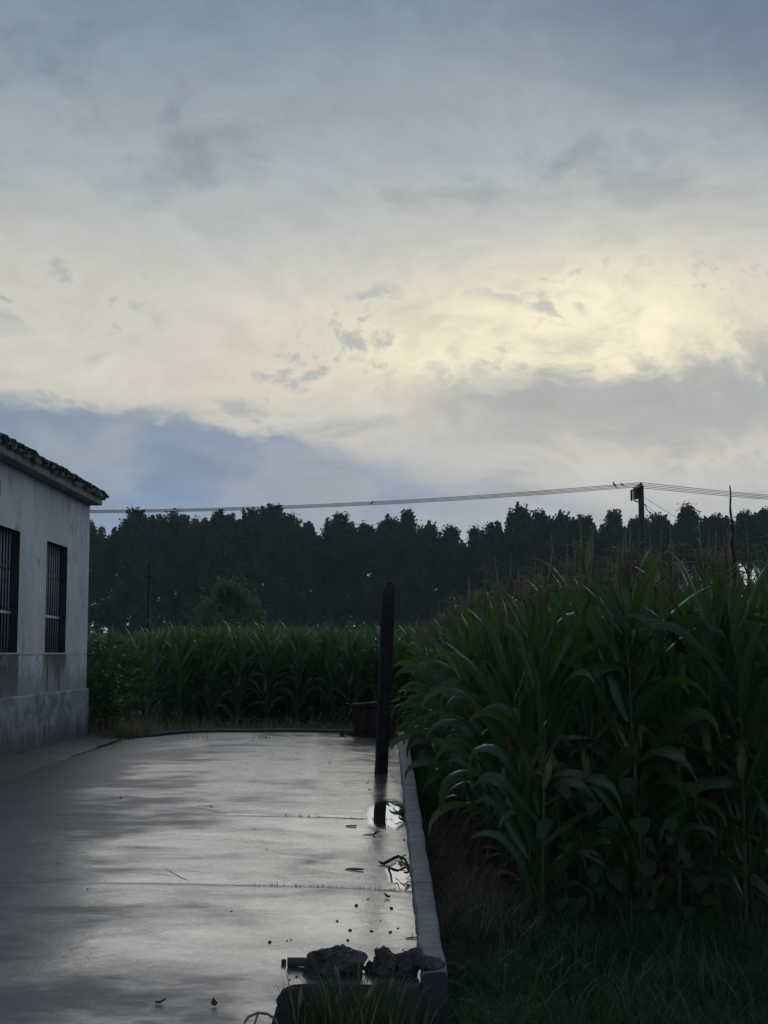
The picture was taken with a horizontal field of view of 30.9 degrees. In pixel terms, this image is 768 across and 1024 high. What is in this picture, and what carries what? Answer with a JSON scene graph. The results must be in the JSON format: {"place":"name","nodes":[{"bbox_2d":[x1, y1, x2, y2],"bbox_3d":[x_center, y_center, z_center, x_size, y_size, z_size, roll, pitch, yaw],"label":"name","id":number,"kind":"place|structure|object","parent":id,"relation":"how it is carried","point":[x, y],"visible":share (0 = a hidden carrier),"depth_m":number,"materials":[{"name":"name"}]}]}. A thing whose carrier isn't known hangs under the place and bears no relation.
{"place":"outdoors","nodes":[
{"label":"outdoors","id":0,"kind":"place"},
{"bbox_2d":[0,732,422,1023],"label":"yard pavement","id":1,"kind":"structure","parent":0,"point":[157,867],"depth_m":9.45,"materials":[{"name":"concrete"}]},
{"bbox_2d":[302,944,367,975],"bbox_3d":[-0.240,2.187,6.805,0.325,0.138,0.188,1,-3,-6],"label":"rock","id":2,"kind":"object","parent":1,"relation":"on","point":[343,957],"visible":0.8,"depth_m":6.74,"materials":[{"name":"grey stone"}]},
{"bbox_2d":[353,701,395,735],"bbox_3d":[-0.160,3.548,23.864,0.736,0.596,0.400,0,-6,0],"label":"brick stack","id":3,"kind":"object","parent":1,"relation":"on","point":[365,719],"visible":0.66,"depth_m":23.72,"materials":[{"name":"brown brick"}]},
{"bbox_2d":[363,798,405,831],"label":"puddle","id":4,"kind":"object","parent":1,"relation":"on","point":[389,809],"visible":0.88,"depth_m":13.02,"materials":[{"name":"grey liquid"}]},
{"bbox_2d":[374,582,394,774],"bbox_3d":[0.015,2.049,17.196,0.169,2.376,0.142,4,-7,-14],"label":"wooden post","id":5,"kind":"object","parent":1,"relation":"on","point":[384,678],"visible":1,"depth_m":17.13,"materials":[{"name":"brown wood"}]},
{"bbox_2d":[371,946,397,976],"bbox_3d":[0.004,2.196,6.793,0.133,0.142,0.128,0,-6,-3],"label":"rock","id":6,"kind":"object","parent":1,"relation":"on","point":[385,953],"visible":0.84,"depth_m":6.75,"materials":[{"name":"grey stone"}]},
{"bbox_2d":[385,860,411,891],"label":"puddle","id":7,"kind":"object","parent":1,"relation":"on","point":[398,877],"visible":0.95,"depth_m":9.67,"materials":[{"name":"liquid"}]},
{"bbox_2d":[395,947,424,976],"bbox_3d":[0.111,2.211,6.836,0.159,0.126,0.201,-1,-5,39],"label":"rock","id":8,"kind":"object","parent":1,"relation":"on","point":[411,955],"visible":0.73,"depth_m":6.78,"materials":[{"name":"grey stone"}]},
{"bbox_2d":[0,0,767,638],"label":"sky","id":9,"kind":"structure","parent":0,"point":[254,253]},
{"bbox_2d":[88,679,767,1023],"bbox_3d":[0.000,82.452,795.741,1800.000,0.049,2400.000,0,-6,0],"label":"ground","id":10,"kind":"structure","parent":0,"point":[448,951],"depth_m":10.24,"materials":[{"name":"green plant"}]},
{"bbox_2d":[0,432,108,758],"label":"house","id":11,"kind":"structure","parent":10,"relation":"on","point":[45,504],"depth_m":21.61,"materials":[{"name":"white paint"}]},
{"bbox_2d":[0,525,19,652],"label":"window","id":12,"kind":"structure","parent":11,"relation":"in","point":[9,538],"depth_m":20.27,"materials":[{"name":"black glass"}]},
{"bbox_2d":[44,541,67,652],"bbox_3d":[-5.495,1.407,22.664,0.300,1.770,1.440,0,-6,0],"label":"window","id":13,"kind":"structure","parent":11,"relation":"in","point":[56,569],"depth_m":23.29,"materials":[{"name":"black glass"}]},
{"bbox_2d":[87,522,113,636],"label":"poplar tree","id":14,"kind":"object","parent":10,"relation":"on","point":[98,558],"visible":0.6,"depth_m":255.59,"materials":[{"name":"green plant"}]},
{"bbox_2d":[91,532,136,634],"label":"poplar tree","id":15,"kind":"object","parent":10,"relation":"on","point":[108,615],"visible":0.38,"depth_m":258.94,"materials":[{"name":"green plant"}]},
{"bbox_2d":[86,628,141,735],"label":"shrub","id":16,"kind":"object","parent":10,"relation":"on","point":[97,681],"visible":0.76,"depth_m":25.93,"materials":[{"name":"green plant"}]},
{"bbox_2d":[106,507,159,636],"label":"poplar tree","id":17,"kind":"object","parent":10,"relation":"on","point":[123,537],"visible":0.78,"depth_m":255.79,"materials":[{"name":"green plant"}]},
{"bbox_2d":[126,615,174,725],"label":"maize plant","id":18,"kind":"object","parent":10,"relation":"on","point":[151,652],"visible":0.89,"depth_m":30.14,"materials":[{"name":"green plant"}]},
{"bbox_2d":[129,514,178,635],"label":"poplar tree","id":19,"kind":"object","parent":10,"relation":"on","point":[161,578],"visible":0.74,"depth_m":254.91,"materials":[{"name":"green plant"}]},
{"bbox_2d":[142,508,209,632],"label":"poplar tree","id":20,"kind":"object","parent":10,"relation":"on","point":[173,524],"visible":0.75,"depth_m":256.53,"materials":[{"name":"green plant"}]},
{"bbox_2d":[169,621,201,730],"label":"maize plant","id":21,"kind":"object","parent":10,"relation":"on","point":[178,659],"visible":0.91,"depth_m":30.02,"materials":[{"name":"green plant"}]},
{"bbox_2d":[172,515,224,631],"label":"poplar tree","id":22,"kind":"object","parent":10,"relation":"on","point":[190,597],"visible":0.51,"depth_m":257.55,"materials":[{"name":"green plant"}]},
{"bbox_2d":[190,623,235,728],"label":"maize plant","id":23,"kind":"object","parent":10,"relation":"on","point":[206,689],"visible":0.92,"depth_m":30.20,"materials":[{"name":"green plant"}]},
{"bbox_2d":[186,509,251,631],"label":"poplar tree","id":24,"kind":"object","parent":10,"relation":"on","point":[222,534],"visible":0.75,"depth_m":256.08,"materials":[{"name":"green plant"}]},
{"bbox_2d":[186,575,265,632],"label":"bush","id":25,"kind":"object","parent":10,"relation":"on","point":[228,594],"visible":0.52,"depth_m":59.46,"materials":[{"name":"green plant"}]},
{"bbox_2d":[208,622,272,728],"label":"maize plant","id":26,"kind":"object","parent":10,"relation":"on","point":[234,664],"visible":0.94,"depth_m":29.96,"materials":[{"name":"green plant"}]},
{"bbox_2d":[88,695,406,738],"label":"dry weeds","id":27,"kind":"object","parent":10,"relation":"on","point":[95,729],"visible":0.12,"depth_m":25.54,"materials":[{"name":"brown plant"}]},
{"bbox_2d":[225,507,275,625],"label":"poplar tree","id":28,"kind":"object","parent":10,"relation":"on","point":[246,521],"visible":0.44,"depth_m":258.89,"materials":[{"name":"green plant"}]},
{"bbox_2d":[147,729,353,736],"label":"kerb","id":29,"kind":"structure","parent":10,"relation":"on","point":[235,730],"depth_m":24.38,"materials":[{"name":"grey concrete"}]},
{"bbox_2d":[241,620,295,727],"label":"maize plant","id":30,"kind":"object","parent":10,"relation":"on","point":[273,674],"visible":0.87,"depth_m":29.94,"materials":[{"name":"green plant"}]},
{"bbox_2d":[240,503,302,630],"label":"poplar tree","id":31,"kind":"object","parent":10,"relation":"on","point":[273,527],"visible":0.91,"depth_m":257.16,"materials":[{"name":"green plant"}]},
{"bbox_2d":[86,605,520,729],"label":"maize field","id":32,"kind":"structure","parent":10,"relation":"on","point":[314,667],"depth_m":31.13,"materials":[{"name":"green plant"}]},
{"bbox_2d":[281,620,326,726],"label":"maize plant","id":33,"kind":"object","parent":10,"relation":"on","point":[296,671],"visible":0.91,"depth_m":30.11,"materials":[{"name":"green plant"}]},
{"bbox_2d":[283,520,330,632],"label":"poplar tree","id":34,"kind":"object","parent":10,"relation":"on","point":[310,548],"visible":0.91,"depth_m":258.65,"materials":[{"name":"green plant"}]},
{"bbox_2d":[313,621,349,726],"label":"maize plant","id":35,"kind":"object","parent":10,"relation":"on","point":[328,658],"visible":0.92,"depth_m":30.15,"materials":[{"name":"green plant"}]},
{"bbox_2d":[314,511,366,636],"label":"poplar tree","id":36,"kind":"object","parent":10,"relation":"on","point":[337,533],"visible":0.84,"depth_m":260.95,"materials":[{"name":"green plant"}]},
{"bbox_2d":[321,612,377,726],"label":"maize plant","id":37,"kind":"object","parent":10,"relation":"on","point":[349,680],"visible":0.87,"depth_m":29.93,"materials":[{"name":"green plant"}]},
{"bbox_2d":[333,520,389,637],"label":"poplar tree","id":38,"kind":"object","parent":10,"relation":"on","point":[364,529],"visible":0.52,"depth_m":260.54,"materials":[{"name":"green plant"}]},
{"bbox_2d":[269,943,458,1023],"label":"foxtail clump","id":39,"kind":"object","parent":10,"relation":"on","point":[338,1014],"visible":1,"depth_m":6.06,"materials":[{"name":"green plant"}]},
{"bbox_2d":[358,513,421,635],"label":"poplar tree","id":40,"kind":"object","parent":10,"relation":"on","point":[388,524],"visible":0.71,"depth_m":256.79,"materials":[{"name":"green plant"}]},
{"bbox_2d":[384,508,431,639],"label":"poplar tree","id":41,"kind":"object","parent":10,"relation":"on","point":[411,541],"visible":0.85,"depth_m":256.11,"materials":[{"name":"green plant"}]},
{"bbox_2d":[397,732,448,1023],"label":"kerb","id":42,"kind":"structure","parent":10,"relation":"on","point":[427,930],"depth_m":8.51,"materials":[{"name":"concrete"}]},
{"bbox_2d":[391,593,462,818],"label":"maize plant","id":43,"kind":"object","parent":10,"relation":"on","point":[418,737],"visible":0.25,"depth_m":15.38,"materials":[{"name":"green plant"}]},
{"bbox_2d":[406,520,456,629],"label":"poplar tree","id":44,"kind":"object","parent":10,"relation":"on","point":[432,532],"visible":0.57,"depth_m":257.35,"materials":[{"name":"green plant"}]},
{"bbox_2d":[401,598,468,814],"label":"maize plant","id":45,"kind":"object","parent":10,"relation":"on","point":[416,732],"visible":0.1,"depth_m":15.52,"materials":[{"name":"green plant"}]},
{"bbox_2d":[405,602,481,797],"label":"maize plant","id":46,"kind":"object","parent":10,"relation":"on","point":[450,768],"visible":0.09,"depth_m":14.10,"materials":[{"name":"green plant"}]},
{"bbox_2d":[430,524,472,618],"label":"poplar tree","id":47,"kind":"object","parent":10,"relation":"on","point":[457,554],"visible":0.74,"depth_m":258.09,"materials":[{"name":"green plant"}]},
{"bbox_2d":[431,583,489,853],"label":"maize plant","id":48,"kind":"object","parent":10,"relation":"on","point":[464,671],"visible":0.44,"depth_m":12.71,"materials":[{"name":"green plant"}]},
{"bbox_2d":[432,588,504,847],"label":"maize plant","id":49,"kind":"object","parent":10,"relation":"on","point":[450,659],"visible":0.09,"depth_m":13.32,"materials":[{"name":"green plant"}]},
{"bbox_2d":[437,655,505,869],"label":"maize plant","id":50,"kind":"object","parent":10,"relation":"on","point":[456,717],"visible":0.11,"depth_m":11.78,"materials":[{"name":"green plant"}]},
{"bbox_2d":[456,524,493,606],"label":"poplar tree","id":51,"kind":"object","parent":10,"relation":"on","point":[473,533],"visible":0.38,"depth_m":259.88,"materials":[{"name":"green plant"}]},
{"bbox_2d":[454,577,496,863],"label":"maize plant","id":52,"kind":"object","parent":10,"relation":"on","point":[478,630],"visible":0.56,"depth_m":12.15,"materials":[{"name":"green plant"}]},
{"bbox_2d":[470,521,521,608],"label":"poplar tree","id":53,"kind":"object","parent":10,"relation":"on","point":[487,543],"visible":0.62,"depth_m":257.03,"materials":[{"name":"green plant"}]},
{"bbox_2d":[426,555,567,880],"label":"maize plant","id":54,"kind":"object","parent":10,"relation":"on","point":[476,673],"visible":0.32,"depth_m":11.25,"materials":[{"name":"green plant"}]},
{"bbox_2d":[421,558,583,902],"bbox_3d":[0.949,1.602,10.186,1.278,2.534,0.519,-3,-7,30],"label":"maize plant","id":55,"kind":"object","parent":10,"relation":"on","point":[510,748],"visible":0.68,"depth_m":10.24,"materials":[{"name":"green plant"}]},
{"bbox_2d":[439,586,570,893],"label":"maize plant","id":56,"kind":"object","parent":10,"relation":"on","point":[448,780],"visible":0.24,"depth_m":10.64,"materials":[{"name":"green plant"}]},
{"bbox_2d":[467,577,548,915],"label":"maize plant","id":57,"kind":"object","parent":10,"relation":"on","point":[529,729],"visible":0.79,"depth_m":9.66,"materials":[{"name":"green plant"}]},
{"bbox_2d":[461,585,561,885],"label":"maize plant","id":58,"kind":"object","parent":10,"relation":"on","point":[498,724],"visible":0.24,"depth_m":11.06,"materials":[{"name":"green plant"}]},
{"bbox_2d":[416,745,627,951],"bbox_3d":[1.070,3.337,16.551,1.852,0.296,16.470,0,-6,0],"label":"straw","id":59,"kind":"object","parent":10,"relation":"on","point":[464,888],"visible":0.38,"depth_m":9.97,"materials":[{"name":"brown plant"}]},
{"bbox_2d":[493,501,550,598],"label":"poplar tree","id":60,"kind":"object","parent":10,"relation":"on","point":[519,520],"visible":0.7,"depth_m":256.72,"materials":[{"name":"green plant"}]},
{"bbox_2d":[490,586,574,898],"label":"maize plant","id":61,"kind":"object","parent":10,"relation":"on","point":[513,779],"visible":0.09,"depth_m":10.26,"materials":[{"name":"green plant"}]},
{"bbox_2d":[473,578,597,908],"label":"maize plant","id":62,"kind":"object","parent":10,"relation":"on","point":[490,800],"visible":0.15,"depth_m":9.98,"materials":[{"name":"green plant"}]},
{"bbox_2d":[513,507,564,585],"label":"poplar tree","id":63,"kind":"object","parent":10,"relation":"on","point":[542,518],"visible":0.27,"depth_m":260.72,"materials":[{"name":"green plant"}]},
{"bbox_2d":[476,554,622,921],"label":"maize plant","id":64,"kind":"object","parent":10,"relation":"on","point":[603,781],"visible":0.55,"depth_m":9.49,"materials":[{"name":"green plant"}]},
{"bbox_2d":[468,563,640,926],"bbox_3d":[1.109,1.558,9.301,1.196,2.445,0.586,-1,-6,14],"label":"maize plant","id":65,"kind":"object","parent":10,"relation":"on","point":[506,786],"visible":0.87,"depth_m":9.33,"materials":[{"name":"green plant"}]},
{"bbox_2d":[536,784,582,934],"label":"broadleaf weed","id":66,"kind":"object","parent":10,"relation":"on","point":[545,827],"visible":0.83,"depth_m":8.86,"materials":[{"name":"green plant"}]},
{"bbox_2d":[540,509,584,589],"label":"poplar tree","id":67,"kind":"object","parent":10,"relation":"on","point":[560,530],"visible":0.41,"depth_m":259.47,"materials":[{"name":"green plant"}]},
{"bbox_2d":[510,530,656,895],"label":"maize plant","id":68,"kind":"object","parent":10,"relation":"on","point":[610,846],"visible":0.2,"depth_m":10.61,"materials":[{"name":"green plant"}]},
{"bbox_2d":[556,514,613,588],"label":"poplar tree","id":69,"kind":"object","parent":10,"relation":"on","point":[586,523],"visible":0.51,"depth_m":259.79,"materials":[{"name":"green plant"}]},
{"bbox_2d":[562,826,608,941],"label":"broadleaf weed","id":70,"kind":"object","parent":10,"relation":"on","point":[595,885],"visible":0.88,"depth_m":8.77,"materials":[{"name":"green plant"}]},
{"bbox_2d":[409,740,767,1023],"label":"grass","id":71,"kind":"structure","parent":10,"relation":"on","point":[598,946],"depth_m":7.51,"materials":[{"name":"green plant"}]},
{"bbox_2d":[543,561,639,885],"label":"maize plant","id":72,"kind":"object","parent":10,"relation":"on","point":[573,721],"visible":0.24,"depth_m":10.95,"materials":[{"name":"green plant"}]},
{"bbox_2d":[498,554,690,920],"bbox_3d":[1.470,1.543,9.546,1.213,2.524,0.686,-5,-8,42],"label":"maize plant","id":73,"kind":"object","parent":10,"relation":"on","point":[614,768],"visible":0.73,"depth_m":9.53,"materials":[{"name":"green plant"}]},
{"bbox_2d":[554,520,642,902],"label":"maize plant","id":74,"kind":"object","parent":10,"relation":"on","point":[597,707],"visible":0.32,"depth_m":10.24,"materials":[{"name":"green plant"}]},
{"bbox_2d":[551,574,655,909],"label":"maize plant","id":75,"kind":"object","parent":10,"relation":"on","point":[580,719],"visible":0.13,"depth_m":10.09,"materials":[{"name":"green plant"}]},
{"bbox_2d":[580,801,630,929],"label":"broadleaf weed","id":76,"kind":"object","parent":10,"relation":"on","point":[616,877],"visible":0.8,"depth_m":8.85,"materials":[{"name":"green plant"}]},
{"bbox_2d":[594,508,638,584],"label":"poplar tree","id":77,"kind":"object","parent":10,"relation":"on","point":[614,528],"visible":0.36,"depth_m":260.04,"materials":[{"name":"green plant"}]},
{"bbox_2d":[556,527,685,914],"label":"maize plant","id":78,"kind":"object","parent":10,"relation":"on","point":[672,779],"visible":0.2,"depth_m":9.64,"materials":[{"name":"green plant"}]},
{"bbox_2d":[553,533,713,923],"bbox_3d":[1.497,1.468,9.289,0.837,2.696,1.512,1,-6,-14],"label":"maize plant","id":79,"kind":"object","parent":10,"relation":"on","point":[594,620],"visible":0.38,"depth_m":9.39,"materials":[{"name":"green plant"}]},
{"bbox_2d":[630,482,646,582],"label":"utility pole","id":80,"kind":"object","parent":10,"relation":"on","point":[636,492],"visible":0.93,"depth_m":62.20,"materials":[{"name":"concrete"}]},
{"bbox_2d":[550,535,729,917],"bbox_3d":[1.701,1.462,9.312,1.216,2.643,0.567,-1,-6,12],"label":"maize plant","id":81,"kind":"object","parent":10,"relation":"on","point":[620,703],"visible":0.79,"depth_m":9.30,"materials":[{"name":"green plant"}]},
{"bbox_2d":[527,521,754,914],"bbox_3d":[1.776,1.425,9.458,1.350,2.750,0.931,-4,-7,33],"label":"maize plant","id":82,"kind":"object","parent":10,"relation":"on","point":[671,730],"visible":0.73,"depth_m":9.35,"materials":[{"name":"green plant"}]},
{"bbox_2d":[614,515,667,582],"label":"poplar tree","id":83,"kind":"object","parent":10,"relation":"on","point":[656,544],"visible":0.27,"depth_m":256.24,"materials":[{"name":"green plant"}]},
{"bbox_2d":[619,777,665,941],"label":"broadleaf weed","id":84,"kind":"object","parent":10,"relation":"on","point":[646,867],"visible":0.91,"depth_m":8.77,"materials":[{"name":"green plant"}]},
{"bbox_2d":[573,526,727,884],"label":"maize plant","id":85,"kind":"object","parent":10,"relation":"on","point":[685,595],"visible":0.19,"depth_m":11.20,"materials":[{"name":"green plant"}]},
{"bbox_2d":[647,512,681,577],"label":"poplar tree","id":86,"kind":"object","parent":10,"relation":"on","point":[664,524],"visible":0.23,"depth_m":261.42,"materials":[{"name":"green plant"}]},
{"bbox_2d":[588,553,756,888],"bbox_3d":[2.153,1.646,10.833,1.473,2.660,0.809,-3,-6,24],"label":"maize plant","id":87,"kind":"object","parent":10,"relation":"on","point":[649,648],"visible":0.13,"depth_m":10.86,"materials":[{"name":"green plant"}]},
{"bbox_2d":[637,540,708,902],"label":"maize plant","id":88,"kind":"object","parent":10,"relation":"on","point":[692,845],"visible":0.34,"depth_m":10.30,"materials":[{"name":"green plant"}]},
{"bbox_2d":[654,817,695,936],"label":"broadleaf weed","id":89,"kind":"object","parent":10,"relation":"on","point":[671,824],"visible":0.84,"depth_m":8.81,"materials":[{"name":"green plant"}]},
{"bbox_2d":[625,563,734,923],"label":"maize plant","id":90,"kind":"object","parent":10,"relation":"on","point":[663,765],"visible":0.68,"depth_m":9.38,"materials":[{"name":"green plant"}]},
{"bbox_2d":[603,523,759,894],"bbox_3d":[2.256,1.503,10.709,1.373,2.842,0.634,-2,-6,18],"label":"maize plant","id":91,"kind":"object","parent":10,"relation":"on","point":[652,777],"visible":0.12,"depth_m":10.62,"materials":[{"name":"green plant"}]},
{"bbox_2d":[669,501,714,601],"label":"poplar tree","id":92,"kind":"object","parent":10,"relation":"on","point":[688,514],"visible":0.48,"depth_m":260.08,"materials":[{"name":"green plant"}]},
{"bbox_2d":[620,522,767,921],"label":"maize plant","id":93,"kind":"object","parent":10,"relation":"on","point":[707,640],"visible":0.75,"depth_m":9.46,"materials":[{"name":"green plant"}]},
{"bbox_2d":[630,549,767,930],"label":"maize plant","id":94,"kind":"object","parent":10,"relation":"on","point":[744,663],"visible":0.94,"depth_m":9.14,"materials":[{"name":"green plant"}]},
{"bbox_2d":[647,531,755,908],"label":"maize plant","id":95,"kind":"object","parent":10,"relation":"on","point":[685,606],"visible":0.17,"depth_m":10.24,"materials":[{"name":"green plant"}]},
{"bbox_2d":[637,529,767,913],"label":"maize plant","id":96,"kind":"object","parent":10,"relation":"on","point":[716,592],"visible":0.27,"depth_m":9.71,"materials":[{"name":"green plant"}]},
{"bbox_2d":[643,485,767,912],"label":"maize plant","id":97,"kind":"object","parent":10,"relation":"on","point":[696,835],"visible":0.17,"depth_m":9.83,"materials":[{"name":"green plant"}]},
{"bbox_2d":[658,544,767,896],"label":"maize plant","id":98,"kind":"object","parent":10,"relation":"on","point":[682,810],"visible":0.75,"depth_m":9.22,"materials":[{"name":"green plant"}]},
{"bbox_2d":[695,854,736,932],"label":"broadleaf weed","id":99,"kind":"object","parent":10,"relation":"on","point":[702,882],"visible":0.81,"depth_m":8.85,"materials":[{"name":"green plant"}]},
{"bbox_2d":[690,512,745,566],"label":"poplar tree","id":100,"kind":"object","parent":10,"relation":"on","point":[722,525],"visible":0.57,"depth_m":258.22,"materials":[{"name":"green plant"}]},
{"bbox_2d":[686,531,767,911],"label":"maize plant","id":101,"kind":"object","parent":10,"relation":"on","point":[757,677],"visible":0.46,"depth_m":9.54,"materials":[{"name":"green plant"}]},
{"bbox_2d":[688,576,767,897],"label":"maize plant","id":102,"kind":"object","parent":10,"relation":"on","point":[752,701],"visible":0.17,"depth_m":10.41,"materials":[{"name":"green plant"}]},
{"bbox_2d":[732,509,767,578],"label":"poplar tree","id":103,"kind":"object","parent":10,"relation":"on","point":[743,520],"visible":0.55,"depth_m":258.82,"materials":[{"name":"green plant"}]},
{"bbox_2d":[741,506,767,566],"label":"poplar tree","id":104,"kind":"object","parent":10,"relation":"on","point":[762,513],"visible":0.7,"depth_m":257.37,"materials":[{"name":"green plant"}]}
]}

